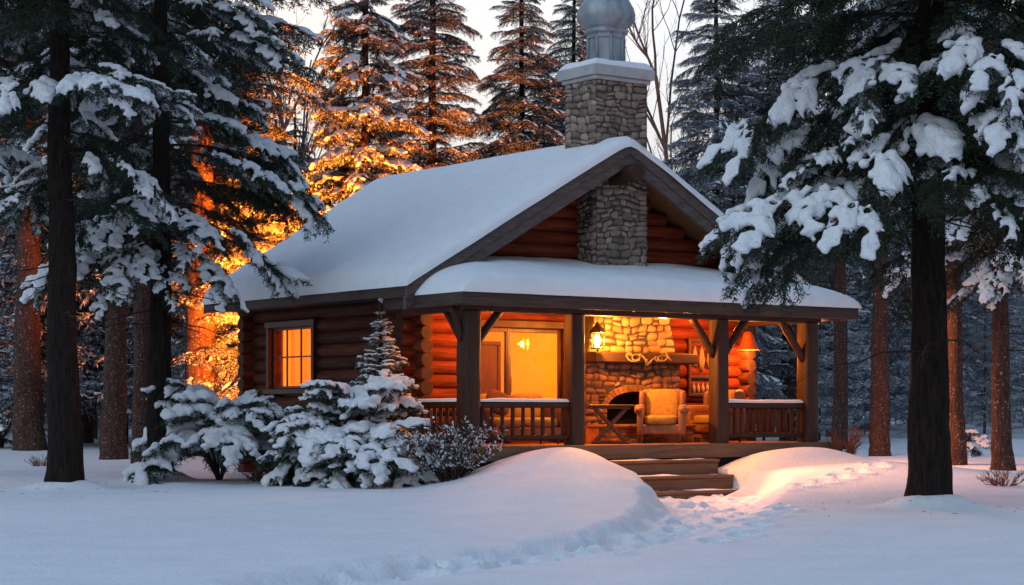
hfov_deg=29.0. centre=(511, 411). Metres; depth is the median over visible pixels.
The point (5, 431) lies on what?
snowy bush
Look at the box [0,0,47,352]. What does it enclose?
spruce tree
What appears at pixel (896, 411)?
frosted sapling
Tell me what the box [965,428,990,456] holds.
snowy bush
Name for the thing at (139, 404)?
pine tree
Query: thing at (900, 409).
frosted sapling
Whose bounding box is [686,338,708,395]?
wall cabinet
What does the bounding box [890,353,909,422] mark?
frosted sapling
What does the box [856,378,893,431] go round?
frosted sapling
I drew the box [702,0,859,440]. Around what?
pine tree
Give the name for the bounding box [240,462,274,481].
dry grass tuft
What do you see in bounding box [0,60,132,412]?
forest spruce
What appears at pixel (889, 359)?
forest spruce
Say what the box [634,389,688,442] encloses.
armchair
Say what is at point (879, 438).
pine tree
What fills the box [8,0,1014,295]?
sky
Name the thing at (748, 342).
wall lamp
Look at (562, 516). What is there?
snowy ground
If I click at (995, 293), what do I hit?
spruce tree
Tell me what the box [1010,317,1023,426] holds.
frosted sapling
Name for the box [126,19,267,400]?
forest spruce
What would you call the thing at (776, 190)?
forest spruce
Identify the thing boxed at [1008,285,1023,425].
forest spruce
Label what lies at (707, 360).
dried bundle
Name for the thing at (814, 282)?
forest spruce
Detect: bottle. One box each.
[692,381,695,392]
[701,382,704,392]
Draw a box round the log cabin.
[203,0,861,499]
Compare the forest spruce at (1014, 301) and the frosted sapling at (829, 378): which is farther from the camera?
the forest spruce at (1014, 301)
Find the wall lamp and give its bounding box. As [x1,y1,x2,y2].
[737,326,758,349]
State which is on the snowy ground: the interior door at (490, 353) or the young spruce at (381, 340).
the young spruce at (381, 340)
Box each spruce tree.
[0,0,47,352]
[0,0,206,481]
[16,0,336,470]
[171,57,313,400]
[224,103,315,372]
[304,0,433,213]
[377,0,491,173]
[462,0,564,160]
[532,0,585,146]
[662,0,796,399]
[691,0,1023,496]
[882,0,1023,470]
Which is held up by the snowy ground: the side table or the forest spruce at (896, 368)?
the forest spruce at (896, 368)
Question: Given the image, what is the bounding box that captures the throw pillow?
[486,389,509,415]
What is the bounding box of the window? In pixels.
[263,319,319,394]
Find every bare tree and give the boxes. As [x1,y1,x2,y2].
[255,0,347,203]
[554,0,711,172]
[651,1,765,200]
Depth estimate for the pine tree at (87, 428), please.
59.82 m
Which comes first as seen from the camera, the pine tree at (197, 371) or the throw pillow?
the throw pillow
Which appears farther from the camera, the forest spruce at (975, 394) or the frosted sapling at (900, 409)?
the frosted sapling at (900, 409)
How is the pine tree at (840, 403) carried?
on the snowy ground
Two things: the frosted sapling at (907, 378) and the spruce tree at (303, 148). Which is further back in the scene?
the frosted sapling at (907, 378)
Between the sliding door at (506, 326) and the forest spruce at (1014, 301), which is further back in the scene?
the forest spruce at (1014, 301)
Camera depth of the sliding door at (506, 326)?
37.15 m
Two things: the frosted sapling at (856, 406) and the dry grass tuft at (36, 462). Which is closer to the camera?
the dry grass tuft at (36, 462)
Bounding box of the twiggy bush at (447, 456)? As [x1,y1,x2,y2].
[395,416,510,481]
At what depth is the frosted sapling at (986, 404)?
78.33 m
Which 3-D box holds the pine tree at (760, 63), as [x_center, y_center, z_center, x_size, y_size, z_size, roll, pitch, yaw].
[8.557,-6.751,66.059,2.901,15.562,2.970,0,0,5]
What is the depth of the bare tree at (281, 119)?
61.59 m
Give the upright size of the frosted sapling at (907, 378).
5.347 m
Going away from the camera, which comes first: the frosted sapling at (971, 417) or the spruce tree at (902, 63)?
the spruce tree at (902, 63)
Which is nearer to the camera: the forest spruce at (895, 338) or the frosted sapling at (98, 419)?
the frosted sapling at (98, 419)
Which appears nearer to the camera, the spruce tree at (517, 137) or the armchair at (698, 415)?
the armchair at (698, 415)
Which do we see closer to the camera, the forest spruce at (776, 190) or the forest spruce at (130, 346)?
the forest spruce at (130, 346)
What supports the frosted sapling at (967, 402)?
on the snowy ground
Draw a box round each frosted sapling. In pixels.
[0,310,47,437]
[97,407,100,433]
[756,329,792,440]
[787,364,828,433]
[818,272,870,437]
[818,324,833,440]
[818,340,867,429]
[849,377,870,433]
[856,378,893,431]
[889,326,969,428]
[889,365,908,424]
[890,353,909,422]
[890,398,904,424]
[963,297,990,423]
[963,301,1016,433]
[963,372,974,424]
[964,367,982,424]
[980,374,1015,423]
[990,297,1023,429]
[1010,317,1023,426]
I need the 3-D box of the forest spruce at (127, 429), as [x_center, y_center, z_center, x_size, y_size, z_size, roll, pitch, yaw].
[-11.653,-7.403,58.715,5.632,17.290,5.774,0,0,22]
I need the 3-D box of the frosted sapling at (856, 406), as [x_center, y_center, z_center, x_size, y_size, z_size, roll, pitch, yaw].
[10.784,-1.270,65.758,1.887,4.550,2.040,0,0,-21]
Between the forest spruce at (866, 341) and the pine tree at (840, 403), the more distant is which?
the forest spruce at (866, 341)
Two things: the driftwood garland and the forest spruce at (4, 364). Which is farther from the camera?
the forest spruce at (4, 364)
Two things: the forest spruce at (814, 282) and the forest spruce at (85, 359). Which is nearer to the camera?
the forest spruce at (85, 359)
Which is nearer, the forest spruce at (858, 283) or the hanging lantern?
the hanging lantern
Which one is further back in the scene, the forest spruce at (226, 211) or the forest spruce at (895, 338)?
the forest spruce at (895, 338)
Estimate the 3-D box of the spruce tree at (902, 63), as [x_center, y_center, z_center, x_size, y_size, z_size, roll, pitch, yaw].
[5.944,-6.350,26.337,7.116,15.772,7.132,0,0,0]
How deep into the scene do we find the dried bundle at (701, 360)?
39.69 m
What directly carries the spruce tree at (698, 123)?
on the snowy ground
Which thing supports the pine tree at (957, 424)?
on the snowy ground
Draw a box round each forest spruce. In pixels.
[0,1,102,414]
[0,8,15,441]
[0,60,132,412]
[0,68,95,421]
[40,133,182,439]
[43,253,98,438]
[45,126,180,443]
[79,19,237,421]
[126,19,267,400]
[179,0,274,350]
[758,8,910,436]
[761,92,870,409]
[762,42,825,367]
[812,37,910,428]
[821,101,910,420]
[848,210,908,396]
[866,211,1021,410]
[867,214,976,433]
[906,247,1021,390]
[960,249,1023,421]
[969,270,1023,404]
[969,294,1023,419]
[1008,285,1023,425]
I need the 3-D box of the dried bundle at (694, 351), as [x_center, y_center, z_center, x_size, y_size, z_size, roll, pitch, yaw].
[3.661,-1.099,39.611,0.146,0.401,0.087,0,0,-36]
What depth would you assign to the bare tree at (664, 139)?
59.10 m
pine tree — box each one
[0,2,79,450]
[8,0,211,459]
[42,184,93,442]
[71,0,216,463]
[99,0,340,455]
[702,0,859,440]
[737,3,799,399]
[779,0,892,448]
[814,0,905,455]
[868,0,984,464]
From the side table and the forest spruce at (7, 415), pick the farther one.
the forest spruce at (7, 415)
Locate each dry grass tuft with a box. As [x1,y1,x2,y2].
[24,454,46,465]
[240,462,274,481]
[975,465,1023,486]
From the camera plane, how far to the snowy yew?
33.23 m
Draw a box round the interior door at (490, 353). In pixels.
[480,341,500,393]
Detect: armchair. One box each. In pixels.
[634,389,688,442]
[686,389,745,441]
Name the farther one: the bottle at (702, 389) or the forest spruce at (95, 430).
the forest spruce at (95, 430)
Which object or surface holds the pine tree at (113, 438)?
on the snowy ground
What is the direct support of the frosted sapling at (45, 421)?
on the snowy ground
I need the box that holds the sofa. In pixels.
[480,393,560,444]
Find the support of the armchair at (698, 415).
on the log cabin
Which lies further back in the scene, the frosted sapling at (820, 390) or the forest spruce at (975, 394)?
the forest spruce at (975, 394)
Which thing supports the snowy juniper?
on the snowy ground
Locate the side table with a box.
[587,405,633,443]
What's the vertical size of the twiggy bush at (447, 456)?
1.212 m
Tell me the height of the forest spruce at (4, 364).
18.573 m
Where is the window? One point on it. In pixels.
(303, 356)
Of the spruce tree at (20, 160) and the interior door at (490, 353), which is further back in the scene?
the interior door at (490, 353)
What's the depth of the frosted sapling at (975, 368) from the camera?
82.14 m
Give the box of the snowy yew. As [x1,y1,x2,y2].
[254,369,445,488]
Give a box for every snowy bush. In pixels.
[0,412,12,447]
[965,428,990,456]
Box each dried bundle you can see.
[693,346,696,365]
[698,347,704,370]
[706,353,708,368]
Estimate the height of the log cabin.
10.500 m
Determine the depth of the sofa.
36.15 m
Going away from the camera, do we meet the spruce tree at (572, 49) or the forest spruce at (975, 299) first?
the spruce tree at (572, 49)
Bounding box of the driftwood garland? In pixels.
[626,351,671,364]
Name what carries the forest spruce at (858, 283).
on the snowy ground
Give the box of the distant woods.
[15,201,1023,412]
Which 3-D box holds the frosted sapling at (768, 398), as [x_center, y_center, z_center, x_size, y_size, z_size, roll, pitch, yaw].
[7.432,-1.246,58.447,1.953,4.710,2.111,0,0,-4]
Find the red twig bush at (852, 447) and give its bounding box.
[823,424,867,454]
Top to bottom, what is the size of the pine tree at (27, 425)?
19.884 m
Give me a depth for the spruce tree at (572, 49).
61.87 m
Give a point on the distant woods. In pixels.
(821, 337)
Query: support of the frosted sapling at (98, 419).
on the snowy ground
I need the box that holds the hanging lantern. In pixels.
[589,317,605,351]
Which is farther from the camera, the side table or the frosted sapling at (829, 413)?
the frosted sapling at (829, 413)
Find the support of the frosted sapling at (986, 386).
on the snowy ground
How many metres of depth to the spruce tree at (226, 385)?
50.10 m
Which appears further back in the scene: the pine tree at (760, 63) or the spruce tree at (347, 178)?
the pine tree at (760, 63)
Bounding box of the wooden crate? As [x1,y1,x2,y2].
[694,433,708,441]
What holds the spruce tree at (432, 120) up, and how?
on the snowy ground
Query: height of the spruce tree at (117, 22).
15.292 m
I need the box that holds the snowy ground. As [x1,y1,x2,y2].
[0,406,1023,584]
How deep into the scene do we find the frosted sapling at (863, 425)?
66.32 m
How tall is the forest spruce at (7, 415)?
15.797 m
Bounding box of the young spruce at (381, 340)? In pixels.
[346,298,426,434]
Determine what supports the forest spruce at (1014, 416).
on the snowy ground
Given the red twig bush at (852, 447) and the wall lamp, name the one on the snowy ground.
the red twig bush at (852, 447)
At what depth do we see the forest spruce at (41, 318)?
57.05 m
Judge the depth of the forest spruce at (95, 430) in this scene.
64.50 m
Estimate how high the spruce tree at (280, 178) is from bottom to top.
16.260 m
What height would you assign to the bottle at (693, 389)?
0.227 m
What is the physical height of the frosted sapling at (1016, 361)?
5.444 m
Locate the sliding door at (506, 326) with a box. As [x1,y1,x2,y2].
[481,319,563,442]
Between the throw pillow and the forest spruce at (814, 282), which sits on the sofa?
the throw pillow
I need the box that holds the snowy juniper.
[120,378,287,484]
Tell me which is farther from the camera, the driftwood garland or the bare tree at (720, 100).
the bare tree at (720, 100)
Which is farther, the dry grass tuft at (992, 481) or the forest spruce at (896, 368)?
the forest spruce at (896, 368)
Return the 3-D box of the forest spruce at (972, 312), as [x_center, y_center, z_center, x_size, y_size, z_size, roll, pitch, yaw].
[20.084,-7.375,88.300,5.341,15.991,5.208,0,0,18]

